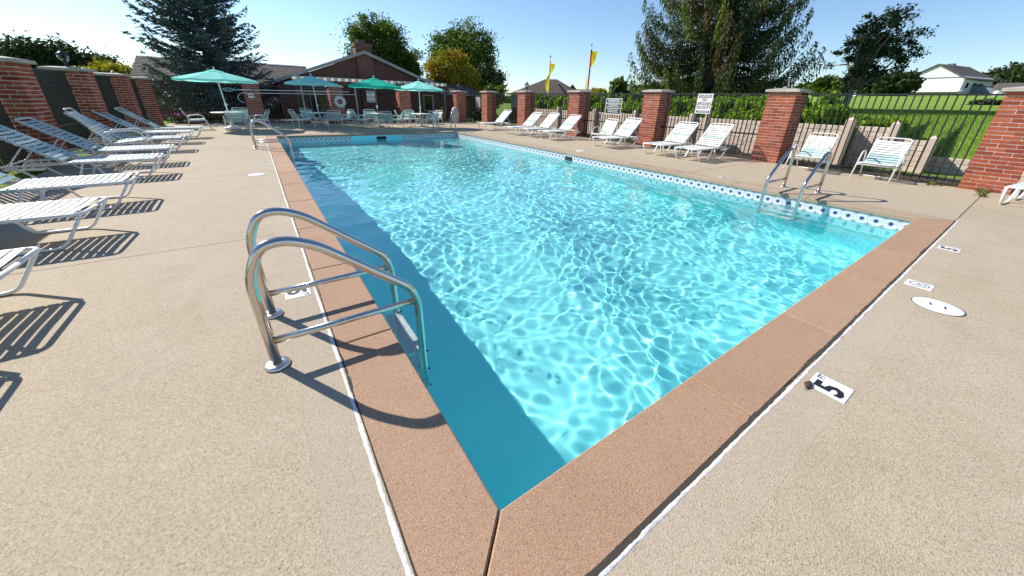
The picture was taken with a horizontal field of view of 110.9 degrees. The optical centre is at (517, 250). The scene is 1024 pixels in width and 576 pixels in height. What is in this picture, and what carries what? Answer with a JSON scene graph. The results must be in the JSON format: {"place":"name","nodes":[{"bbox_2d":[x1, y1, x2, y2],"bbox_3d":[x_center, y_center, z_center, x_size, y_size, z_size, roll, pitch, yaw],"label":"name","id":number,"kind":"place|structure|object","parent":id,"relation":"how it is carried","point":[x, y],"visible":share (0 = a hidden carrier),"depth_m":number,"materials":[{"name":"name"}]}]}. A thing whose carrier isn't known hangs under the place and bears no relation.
{"place":"outdoors","nodes":[
{"label":"outdoors","id":0,"kind":"place"},
{"bbox_2d":[0,95,1004,188],"bbox_3d":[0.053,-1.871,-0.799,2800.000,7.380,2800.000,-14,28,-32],"label":"ground","id":1,"kind":"structure","parent":0,"point":[948,105],"depth_m":16.75,"materials":[{"name":"green plant"}]},
{"bbox_2d":[0,29,93,67],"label":"shade tree","id":2,"kind":"object","parent":1,"relation":"on","point":[40,53],"visible":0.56,"depth_m":21.91,"materials":[{"name":"green plant"}]},
{"bbox_2d":[69,45,128,66],"bbox_3d":[-31.438,-12.582,26.231,5.199,4.997,5.120,6,24,11],"label":"shade tree","id":3,"kind":"object","parent":1,"relation":"on","point":[103,57],"visible":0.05,"depth_m":25.43,"materials":[{"name":"green plant"}]},
{"bbox_2d":[72,52,133,74],"bbox_3d":[-25.772,-10.540,22.883,4.688,4.168,4.749,8,24,15],"label":"shade tree","id":4,"kind":"object","parent":1,"relation":"on","point":[110,67],"visible":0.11,"depth_m":21.82,"materials":[{"name":"yellow plant"}]},
{"bbox_2d":[122,0,290,115],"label":"spruce tree","id":5,"kind":"object","parent":1,"relation":"on","point":[193,36],"visible":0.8,"depth_m":15.94,"materials":[{"name":"green plant"}]},
{"bbox_2d":[131,39,480,120],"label":"clubhouse","id":6,"kind":"structure","parent":1,"relation":"on","point":[362,61],"depth_m":20.82,"materials":[{"name":"brick"}]},
{"bbox_2d":[295,87,347,117],"bbox_3d":[-11.327,-8.590,20.564,2.500,1.640,0.058,-14,28,-32],"label":"door","id":7,"kind":"structure","parent":6,"relation":"in","point":[307,89],"depth_m":20.32,"materials":[{"name":"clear glass"}]},
{"bbox_2d":[330,9,417,67],"bbox_3d":[-12.645,-16.517,31.726,7.208,8.901,5.921,-14,28,-32],"label":"shade tree","id":8,"kind":"object","parent":1,"relation":"on","point":[384,35],"visible":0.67,"depth_m":29.99,"materials":[{"name":"green plant"}]},
{"bbox_2d":[379,42,427,77],"bbox_3d":[-11.079,-16.401,33.679,5.544,7.235,5.879,-14,28,-32],"label":"shade tree","id":9,"kind":"object","parent":1,"relation":"on","point":[412,65],"visible":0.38,"depth_m":32.63,"materials":[{"name":"green plant"}]},
{"bbox_2d":[417,46,481,96],"bbox_3d":[-5.369,-13.659,29.306,5.248,5.927,5.489,-3,24,-11],"label":"shade tree","id":10,"kind":"object","parent":1,"relation":"on","point":[454,69],"visible":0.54,"depth_m":27.68,"materials":[{"name":"yellow plant"}]},
{"bbox_2d":[422,16,502,71],"bbox_3d":[-6.023,-19.256,37.413,8.586,9.816,9.682,-14,28,-32],"label":"shade tree","id":11,"kind":"object","parent":1,"relation":"on","point":[480,51],"visible":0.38,"depth_m":34.80,"materials":[{"name":"green plant"}]},
{"bbox_2d":[474,58,509,113],"bbox_3d":[-2.893,-14.699,32.544,5.334,5.427,5.123,-14,28,-32],"label":"shade tree","id":12,"kind":"object","parent":1,"relation":"on","point":[489,74],"visible":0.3,"depth_m":31.41,"materials":[{"name":"green plant"}]},
{"bbox_2d":[481,83,505,103],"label":"young tree","id":13,"kind":"object","parent":1,"relation":"on","point":[498,89],"visible":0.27,"depth_m":24.21,"materials":[{"name":"green plant"}]},
{"bbox_2d":[0,118,1023,575],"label":"pool deck","id":14,"kind":"structure","parent":1,"relation":"on","point":[156,418],"depth_m":1.55,"materials":[{"name":"concrete"}]},
{"bbox_2d":[0,247,40,295],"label":"sun lounger","id":15,"kind":"object","parent":14,"relation":"on","point":[31,255],"visible":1,"depth_m":2.26,"materials":[{"name":"white plastic"}]},
{"bbox_2d":[0,56,72,169],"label":"brick pillar","id":16,"kind":"structure","parent":14,"relation":"on","point":[21,94],"depth_m":5.83,"materials":[{"name":"brick"}]},
{"bbox_2d":[31,68,95,150],"bbox_3d":[-9.338,-2.837,7.164,0.038,1.551,2.600,-14,28,-32],"label":"fence panel","id":17,"kind":"object","parent":16,"relation":"attached to","point":[55,86],"visible":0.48,"depth_m":7.38,"materials":[{"name":"black metal"}]},
{"bbox_2d":[0,197,107,256],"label":"sun lounger","id":18,"kind":"object","parent":14,"relation":"on","point":[5,218],"visible":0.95,"depth_m":3.06,"materials":[{"name":"white plastic"}]},
{"bbox_2d":[0,172,139,217],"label":"sun lounger","id":19,"kind":"object","parent":14,"relation":"on","point":[73,183],"visible":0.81,"depth_m":3.97,"materials":[{"name":"white plastic"}]},
{"bbox_2d":[36,66,119,147],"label":"brick pillar","id":20,"kind":"structure","parent":14,"relation":"on","point":[85,89],"depth_m":8.15,"materials":[{"name":"brick"}]},
{"bbox_2d":[0,125,164,184],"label":"sun lounger","id":21,"kind":"object","parent":14,"relation":"on","point":[81,159],"visible":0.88,"depth_m":5.10,"materials":[{"name":"white plastic"}]},
{"bbox_2d":[14,117,174,169],"bbox_3d":[-7.226,-1.921,6.219,1.669,0.816,0.647,-15,28,-34],"label":"sun lounger","id":22,"kind":"object","parent":14,"relation":"on","point":[115,149],"visible":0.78,"depth_m":6.07,"materials":[{"name":"white plastic"}]},
{"bbox_2d":[63,108,158,158],"bbox_3d":[-7.876,-2.299,6.914,0.983,0.927,0.604,-16,29,-36],"label":"lounge chair","id":23,"kind":"object","parent":14,"relation":"on","point":[109,137],"visible":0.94,"depth_m":6.80,"materials":[{"name":"white plastic"}]},
{"bbox_2d":[93,72,147,135],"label":"brick pillar","id":24,"kind":"structure","parent":14,"relation":"on","point":[124,92],"depth_m":10.67,"materials":[{"name":"brick"}]},
{"bbox_2d":[94,75,130,132],"bbox_3d":[-11.190,-3.936,9.612,0.038,1.551,2.720,-14,28,-32],"label":"fence panel","id":25,"kind":"object","parent":24,"relation":"attached to","point":[107,91],"visible":0.32,"depth_m":9.98,"materials":[{"name":"black metal"}]},
{"bbox_2d":[64,111,185,153],"bbox_3d":[-8.392,-2.597,7.710,1.647,0.828,0.647,-15,28,-33],"label":"sun lounger","id":26,"kind":"object","parent":14,"relation":"on","point":[122,136],"visible":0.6,"depth_m":7.63,"materials":[{"name":"white plastic"}]},
{"bbox_2d":[91,110,193,144],"bbox_3d":[-9.377,-3.162,8.980,1.669,0.816,0.647,-14,28,-33],"label":"sun lounger","id":27,"kind":"object","parent":14,"relation":"on","point":[123,122],"visible":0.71,"depth_m":8.88,"materials":[{"name":"white plastic"}]},
{"bbox_2d":[129,76,164,126],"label":"brick pillar","id":28,"kind":"structure","parent":14,"relation":"on","point":[148,98],"depth_m":12.98,"materials":[{"name":"brick"}]},
{"bbox_2d":[129,79,150,126],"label":"fence panel","id":29,"kind":"object","parent":28,"relation":"attached to","point":[139,99],"visible":0.29,"depth_m":12.53,"materials":[{"name":"black metal"}]},
{"bbox_2d":[114,107,203,138],"bbox_3d":[-10.077,-3.646,10.068,1.669,0.816,0.647,-14,28,-33],"label":"sun lounger","id":30,"kind":"object","parent":14,"relation":"on","point":[122,110],"visible":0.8,"depth_m":9.96,"materials":[{"name":"white plastic"}]},
{"bbox_2d":[210,112,245,128],"bbox_3d":[-10.792,-4.909,13.273,1.060,0.587,1.060,-14,28,-32],"label":"patio table","id":31,"kind":"object","parent":14,"relation":"on","point":[231,126],"visible":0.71,"depth_m":13.21,"materials":[{"name":"white plastic"}]},
{"bbox_2d":[171,67,257,111],"bbox_3d":[-10.817,-5.647,12.936,2.299,1.969,2.298,-8,25,-22],"label":"patio umbrella","id":32,"kind":"object","parent":31,"relation":"on","point":[217,76],"visible":1,"depth_m":12.24,"materials":[{"name":"teal fabric"}]},
{"bbox_2d":[223,110,248,130],"bbox_3d":[-10.017,-4.634,12.513,0.604,0.705,0.718,-17,30,-37],"label":"arm chair","id":33,"kind":"object","parent":14,"relation":"on","point":[238,119],"visible":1,"depth_m":12.33,"materials":[{"name":"white plastic"}]},
{"bbox_2d":[239,83,266,123],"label":"brick pillar","id":34,"kind":"structure","parent":14,"relation":"on","point":[254,105],"depth_m":15.41,"materials":[{"name":"brick"}]},
{"bbox_2d":[154,81,248,122],"bbox_3d":[-13.051,-6.197,14.781,2.750,1.551,0.038,-14,28,-32],"label":"fence panel","id":35,"kind":"object","parent":34,"relation":"attached to","point":[199,100],"visible":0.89,"depth_m":14.62,"materials":[{"name":"black metal"}]},
{"bbox_2d":[258,85,328,121],"bbox_3d":[-10.295,-6.878,16.560,2.750,1.551,0.038,-14,28,-32],"label":"fence panel","id":36,"kind":"object","parent":34,"relation":"attached to","point":[293,103],"visible":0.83,"depth_m":16.41,"materials":[{"name":"black metal"}]},
{"bbox_2d":[249,119,293,155],"bbox_3d":[-6.335,-2.594,9.190,0.844,1.575,0.661,-14,28,-32],"label":"pool ladder","id":37,"kind":"object","parent":14,"relation":"attached to","point":[269,140],"visible":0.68,"depth_m":8.93,"materials":[{"name":"silver metal"}]},
{"bbox_2d":[285,288,310,299],"bbox_3d":[-1.532,0.292,2.461,0.152,0.006,0.152,-14,28,-32],"label":"depth marker","id":38,"kind":"object","parent":14,"relation":"on","point":[297,294],"visible":0.81,"depth_m":2.44,"materials":[{"name":"tile"}]},
{"bbox_2d":[306,112,326,127],"bbox_3d":[-8.384,-5.576,14.994,0.920,0.587,0.920,-14,28,-32],"label":"patio table","id":39,"kind":"object","parent":14,"relation":"on","point":[320,126],"visible":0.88,"depth_m":14.92,"materials":[{"name":"white plastic"}]},
{"bbox_2d":[284,73,338,122],"bbox_3d":[-8.385,-6.298,14.661,1.909,1.939,1.910,10,25,19],"label":"patio umbrella","id":40,"kind":"object","parent":39,"relation":"on","point":[312,81],"visible":1,"depth_m":14.01,"materials":[{"name":"teal fabric"}]},
{"bbox_2d":[323,110,343,127],"bbox_3d":[-7.720,-5.531,14.768,0.604,0.705,0.718,-19,30,-39],"label":"arm chair","id":41,"kind":"object","parent":14,"relation":"on","point":[332,118],"visible":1,"depth_m":14.57,"materials":[{"name":"white plastic"}]},
{"bbox_2d":[245,207,425,372],"bbox_3d":[-1.080,0.522,2.244,0.844,1.575,0.661,-14,28,-32],"label":"pool ladder","id":42,"kind":"object","parent":14,"relation":"attached to","point":[255,277],"visible":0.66,"depth_m":1.97,"materials":[{"name":"silver metal"}]},
{"bbox_2d":[324,86,346,122],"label":"brick pillar","id":43,"kind":"structure","parent":14,"relation":"on","point":[332,106],"depth_m":17.15,"materials":[{"name":"brick"}]},
{"bbox_2d":[342,88,396,121],"bbox_3d":[-7.539,-7.559,18.339,2.750,1.551,0.038,-14,28,-32],"label":"fence panel","id":44,"kind":"object","parent":43,"relation":"attached to","point":[370,102],"visible":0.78,"depth_m":18.23,"materials":[{"name":"black metal"}]},
{"bbox_2d":[289,76,448,119],"bbox_3d":[-8.221,-8.808,20.659,8.300,2.110,2.300,-14,28,-32],"label":"pergola","id":45,"kind":"object","parent":14,"relation":"on","point":[343,82],"visible":0.43,"depth_m":19.09,"materials":[{"name":"paint"}]},
{"bbox_2d":[366,113,387,127],"bbox_3d":[-6.205,-5.852,15.787,1.000,0.587,1.000,-14,28,-32],"label":"patio table","id":46,"kind":"object","parent":14,"relation":"on","point":[375,121],"visible":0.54,"depth_m":15.72,"materials":[{"name":"white plastic"}]},
{"bbox_2d":[348,76,400,118],"bbox_3d":[-6.176,-6.600,15.475,2.094,1.968,2.094,10,25,19],"label":"patio umbrella","id":47,"kind":"object","parent":46,"relation":"on","point":[374,83],"visible":1,"depth_m":14.71,"materials":[{"name":"teal fabric"}]},
{"bbox_2d":[395,90,412,122],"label":"brick pillar","id":48,"kind":"structure","parent":14,"relation":"on","point":[403,99],"depth_m":18.97,"materials":[{"name":"brick"}]},
{"bbox_2d":[410,91,454,120],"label":"fence panel","id":49,"kind":"object","parent":48,"relation":"attached to","point":[431,100],"visible":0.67,"depth_m":19.95,"materials":[{"name":"black metal"}]},
{"bbox_2d":[411,113,428,126],"bbox_3d":[-4.537,-6.169,16.640,0.880,0.587,0.880,-14,28,-32],"label":"patio table","id":50,"kind":"object","parent":14,"relation":"on","point":[420,125],"visible":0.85,"depth_m":16.59,"materials":[{"name":"white plastic"}]},
{"bbox_2d":[394,79,443,120],"bbox_3d":[-4.505,-6.900,16.340,2.076,1.928,2.076,-8,25,-22],"label":"patio umbrella","id":51,"kind":"object","parent":50,"relation":"on","point":[418,86],"visible":0.96,"depth_m":15.58,"materials":[{"name":"teal fabric"}]},
{"bbox_2d":[451,91,466,121],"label":"brick pillar","id":52,"kind":"structure","parent":14,"relation":"on","point":[459,100],"depth_m":20.72,"materials":[{"name":"brick"}]},
{"bbox_2d":[480,91,497,124],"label":"brick pillar","id":53,"kind":"structure","parent":14,"relation":"on","point":[488,105],"depth_m":19.30,"materials":[{"name":"brick"}]},
{"bbox_2d":[470,91,481,121],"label":"iron gate","id":54,"kind":"structure","parent":53,"relation":"attached to","point":[474,116],"depth_m":20.67,"materials":[{"name":"grey metal"}]},
{"bbox_2d":[477,110,512,129],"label":"sun lounger","id":55,"kind":"object","parent":14,"relation":"on","point":[502,117],"visible":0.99,"depth_m":16.36,"materials":[{"name":"white plastic"}]},
{"bbox_2d":[503,112,541,134],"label":"sun lounger","id":56,"kind":"object","parent":14,"relation":"on","point":[536,117],"visible":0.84,"depth_m":14.52,"materials":[{"name":"white plastic"}]},
{"bbox_2d":[519,113,559,136],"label":"sun lounger","id":57,"kind":"object","parent":14,"relation":"on","point":[554,118],"visible":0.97,"depth_m":13.82,"materials":[{"name":"white plastic"}]},
{"bbox_2d":[538,114,581,139],"bbox_3d":[1.568,-4.543,12.915,1.572,0.840,0.647,-14,28,-32],"label":"sun lounger","id":58,"kind":"object","parent":14,"relation":"on","point":[571,125],"visible":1,"depth_m":13.01,"materials":[{"name":"white plastic"}]},
{"bbox_2d":[588,118,618,143],"bbox_3d":[2.948,-4.070,11.966,0.807,0.782,0.603,-15,28,-34],"label":"lounge chair","id":59,"kind":"object","parent":14,"relation":"on","point":[609,128],"visible":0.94,"depth_m":12.01,"materials":[{"name":"white plastic"}]},
{"bbox_2d":[264,131,957,575],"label":"pool coping","id":60,"kind":"object","parent":14,"relation":"on","point":[596,509],"visible":0.93,"depth_m":1.48,"materials":[{"name":"brown concrete"}]},
{"bbox_2d":[592,117,642,147],"bbox_3d":[3.150,-3.729,11.089,1.564,0.860,0.647,-13,27,-31],"label":"sun lounger","id":61,"kind":"object","parent":14,"relation":"on","point":[622,137],"visible":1,"depth_m":11.18,"materials":[{"name":"white plastic"}]},
{"bbox_2d":[643,121,698,155],"bbox_3d":[4.253,-3.123,9.771,1.572,0.840,0.647,-14,28,-32],"label":"sun lounger","id":62,"kind":"object","parent":14,"relation":"on","point":[672,142],"visible":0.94,"depth_m":9.88,"materials":[{"name":"white plastic"}]},
{"bbox_2d":[674,123,733,161],"bbox_3d":[4.783,-2.802,9.027,1.564,0.860,0.647,-14,28,-32],"label":"sun lounger","id":63,"kind":"object","parent":14,"relation":"on","point":[722,137],"visible":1,"depth_m":9.14,"materials":[{"name":"white plastic"}]},
{"bbox_2d":[759,148,831,211],"bbox_3d":[4.521,-0.866,5.868,0.844,1.575,0.616,-14,28,-32],"label":"pool ladder","id":64,"kind":"object","parent":14,"relation":"attached to","point":[815,169],"visible":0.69,"depth_m":5.73,"materials":[{"name":"silver metal"}]},
{"bbox_2d":[783,132,838,170],"bbox_3d":[6.538,-2.197,7.821,0.807,0.782,0.603,-13,27,-30],"label":"arm chair","id":65,"kind":"object","parent":14,"relation":"on","point":[823,146],"visible":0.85,"depth_m":7.90,"materials":[{"name":"white plastic"}]},
{"bbox_2d":[810,372,853,403],"bbox_3d":[1.559,0.680,1.758,0.152,0.006,0.152,-14,28,-32],"label":"depth marker","id":66,"kind":"object","parent":14,"relation":"on","point":[835,390],"visible":1,"depth_m":1.75,"materials":[{"name":"tile"}]},
{"bbox_2d":[849,137,912,182],"bbox_3d":[7.275,-1.836,7.024,0.807,0.782,0.603,-14,28,-32],"label":"arm chair","id":67,"kind":"object","parent":14,"relation":"on","point":[892,164],"visible":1,"depth_m":7.08,"materials":[{"name":"white plastic"}]},
{"bbox_2d":[904,279,934,290],"bbox_3d":[3.221,0.272,2.825,0.152,0.006,0.152,-14,28,-32],"label":"depth marker","id":68,"kind":"object","parent":14,"relation":"on","point":[921,285],"visible":1,"depth_m":2.82,"materials":[{"name":"tile"}]},
{"bbox_2d":[911,297,965,316],"bbox_3d":[3.007,0.394,2.521,0.268,0.006,0.268,-14,28,-32],"label":"skimmer cover","id":69,"kind":"object","parent":14,"relation":"on","point":[938,306],"visible":1,"depth_m":2.51,"materials":[{"name":"white plastic"}]},
{"bbox_2d":[957,86,1023,194],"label":"brick pillar","id":70,"kind":"structure","parent":14,"relation":"on","point":[996,164],"depth_m":6.04,"materials":[{"name":"brick"}]},
{"bbox_2d":[999,182,1023,203],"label":"sun lounger","id":71,"kind":"object","parent":14,"relation":"on","point":[1018,187],"visible":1,"depth_m":5.37,"materials":[{"name":"white plastic"}]},
{"bbox_2d":[509,79,573,108],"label":"house","id":72,"kind":"structure","parent":1,"relation":"on","point":[556,86],"depth_m":52.29,"materials":[{"name":"grey"}]},
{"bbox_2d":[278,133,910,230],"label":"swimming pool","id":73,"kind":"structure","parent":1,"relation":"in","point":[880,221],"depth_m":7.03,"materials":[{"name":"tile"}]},
{"bbox_2d":[281,137,898,516],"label":"pool water","id":74,"kind":"structure","parent":73,"relation":"in","point":[572,310],"depth_m":3.34,"materials":[{"name":"blue liquid"}]},
{"bbox_2d":[607,75,629,92],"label":"young tree","id":75,"kind":"object","parent":1,"relation":"on","point":[619,84],"visible":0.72,"depth_m":25.98,"materials":[{"name":"green plant"}]},
{"bbox_2d":[535,90,850,124],"bbox_3d":[4.867,-5.999,14.598,1.773,1.254,14.111,-14,28,-32],"label":"juniper hedge","id":76,"kind":"object","parent":1,"relation":"on","point":[828,111],"visible":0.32,"depth_m":11.37,"materials":[{"name":"green plant"}]},
{"bbox_2d":[534,107,856,164],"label":"retaining wall","id":77,"kind":"structure","parent":1,"relation":"on","point":[839,133],"depth_m":10.84,"materials":[{"name":"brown wood"}]},
{"bbox_2d":[627,0,826,98],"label":"spruce tree","id":78,"kind":"object","parent":1,"relation":"on","point":[729,24],"visible":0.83,"depth_m":15.14,"materials":[{"name":"green plant"}]},
{"bbox_2d":[496,124,960,186],"bbox_3d":[4.864,-3.678,12.284,1.615,0.040,21.400,-14,28,-32],"label":"soil strip","id":79,"kind":"object","parent":1,"relation":"on","point":[831,168],"visible":0.11,"depth_m":8.32,"materials":[{"name":"brown soil"}]},
{"bbox_2d":[516,91,536,129],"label":"brick pillar","id":80,"kind":"structure","parent":79,"relation":"on","point":[524,111],"depth_m":16.63,"materials":[{"name":"brick"}]},
{"bbox_2d":[491,93,517,125],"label":"fence panel","id":81,"kind":"object","parent":80,"relation":"attached to","point":[501,104],"visible":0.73,"depth_m":18.05,"materials":[{"name":"black metal"}]},
{"bbox_2d":[529,93,568,132],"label":"fence panel","id":82,"kind":"object","parent":80,"relation":"attached to","point":[561,118],"visible":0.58,"depth_m":15.48,"materials":[{"name":"black metal"}]},
{"bbox_2d":[566,90,593,136],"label":"brick pillar","id":83,"kind":"structure","parent":79,"relation":"on","point":[578,99],"depth_m":13.95,"materials":[{"name":"brick"}]},
{"bbox_2d":[637,89,675,146],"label":"brick pillar","id":84,"kind":"structure","parent":79,"relation":"on","point":[654,107],"depth_m":11.32,"materials":[{"name":"brick"}]},
{"bbox_2d":[582,93,644,141],"bbox_3d":[3.475,-4.915,12.883,0.038,1.551,2.950,-14,28,-32],"label":"fence panel","id":85,"kind":"object","parent":84,"relation":"attached to","point":[595,121],"visible":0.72,"depth_m":13.00,"materials":[{"name":"black metal"}]},
{"bbox_2d":[605,98,621,114],"bbox_3d":[3.466,-5.210,12.710,0.010,0.530,0.740,-14,28,-32],"label":"warning sign","id":86,"kind":"object","parent":85,"relation":"attached to","point":[613,106],"visible":1,"depth_m":12.69,"materials":[{"name":"white metal"}]},
{"bbox_2d":[660,93,768,155],"bbox_3d":[5.509,-3.709,10.195,0.038,1.551,3.010,-14,28,-32],"label":"fence panel","id":87,"kind":"object","parent":84,"relation":"attached to","point":[731,132],"visible":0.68,"depth_m":9.83,"materials":[{"name":"black metal"}]},
{"bbox_2d":[695,94,713,113],"bbox_3d":[5.372,-4.230,10.135,0.010,0.530,0.467,-14,28,-32],"label":"warning sign","id":88,"kind":"object","parent":87,"relation":"attached to","point":[703,103],"visible":1,"depth_m":10.13,"materials":[{"name":"white metal"}]},
{"bbox_2d":[750,88,812,162],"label":"brick pillar","id":89,"kind":"structure","parent":79,"relation":"on","point":[783,108],"depth_m":8.63,"materials":[{"name":"brick"}]},
{"bbox_2d":[784,93,1004,181],"bbox_3d":[7.557,-2.494,7.488,0.038,1.551,3.000,-14,28,-32],"label":"fence panel","id":90,"kind":"object","parent":89,"relation":"attached to","point":[889,172],"visible":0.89,"depth_m":7.21,"materials":[{"name":"black metal"}]},
{"bbox_2d":[806,74,849,96],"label":"shade tree","id":91,"kind":"object","parent":1,"relation":"on","point":[818,85],"visible":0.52,"depth_m":65.94,"materials":[{"name":"green plant"}]},
{"bbox_2d":[842,121,901,167],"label":"retaining wall","id":92,"kind":"structure","parent":1,"relation":"on","point":[869,140],"depth_m":8.84,"materials":[{"name":"brown wood"}]},
{"bbox_2d":[840,114,912,134],"bbox_3d":[9.203,-3.225,9.215,1.613,0.690,1.097,8,24,15],"label":"juniper shrub","id":93,"kind":"object","parent":1,"relation":"on","point":[905,127],"visible":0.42,"depth_m":8.88,"materials":[{"name":"green plant"}]},
{"bbox_2d":[820,3,939,105],"bbox_3d":[16.056,-8.455,15.932,3.145,4.678,3.795,10,25,19],"label":"shade tree","id":94,"kind":"object","parent":1,"relation":"on","point":[866,53],"visible":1,"depth_m":15.46,"materials":[{"name":"green plant"}]},
{"bbox_2d":[870,68,926,95],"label":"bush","id":95,"kind":"object","parent":1,"relation":"on","point":[904,82],"visible":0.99,"depth_m":63.34,"materials":[{"name":"green plant"}]},
{"bbox_2d":[883,135,938,172],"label":"retaining wall","id":96,"kind":"structure","parent":1,"relation":"on","point":[925,155],"depth_m":8.19,"materials":[{"name":"brown wood"}]},
{"bbox_2d":[849,108,995,159],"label":"lawn grass","id":97,"kind":"structure","parent":1,"relation":"on","point":[961,116],"depth_m":10.34,"materials":[{"name":"green plant"}]},
{"bbox_2d":[911,63,997,95],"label":"house","id":98,"kind":"structure","parent":1,"relation":"on","point":[953,78],"depth_m":72.50,"materials":[{"name":"white"}]},
{"bbox_2d":[924,146,1023,180],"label":"retaining wall","id":99,"kind":"structure","parent":1,"relation":"on","point":[954,167],"depth_m":8.13,"materials":[{"name":"brown wood"}]},
{"bbox_2d":[966,98,1002,104],"bbox_3d":[29.785,-9.089,21.857,1.777,0.700,2.675,-14,28,-32],"label":"dark shrub","id":100,"kind":"object","parent":1,"relation":"on","point":[986,102],"visible":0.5,"depth_m":21.81,"materials":[{"name":"green plant"}]},
{"bbox_2d":[982,64,1015,86],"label":"shade tree","id":101,"kind":"object","parent":1,"relation":"on","point":[993,72],"visible":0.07,"depth_m":83.40,"materials":[{"name":"green plant"}]},
{"bbox_2d":[992,83,1023,93],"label":"shed","id":102,"kind":"structure","parent":1,"relation":"on","point":[997,88],"depth_m":62.50,"materials":[{"name":"white"}]},
{"bbox_2d":[993,61,1023,82],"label":"shade tree","id":103,"kind":"object","parent":1,"relation":"on","point":[1015,73],"visible":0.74,"depth_m":76.23,"materials":[{"name":"green plant"}]},
{"bbox_2d":[0,0,1023,95],"label":"sky","id":104,"kind":"structure","parent":0,"point":[979,35],"materials":[{"name":"blue"}]},
{"bbox_2d":[495,124,1015,190],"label":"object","id":105,"kind":"structure","parent":0,"point":[841,164],"depth_m":8.61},
{"bbox_3d":[-6.578,-1.201,3.514,0.724,1.754,0.724,-14,28,-32],"label":"brick pillar","id":106,"kind":"object","parent":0,"visible":0},
{"bbox_2d":[0,101,29,173],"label":"fence panel","id":107,"kind":"object","parent":106,"relation":"attached to","point":[8,151],"visible":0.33,"depth_m":5.58,"materials":[{"name":"black metal"}]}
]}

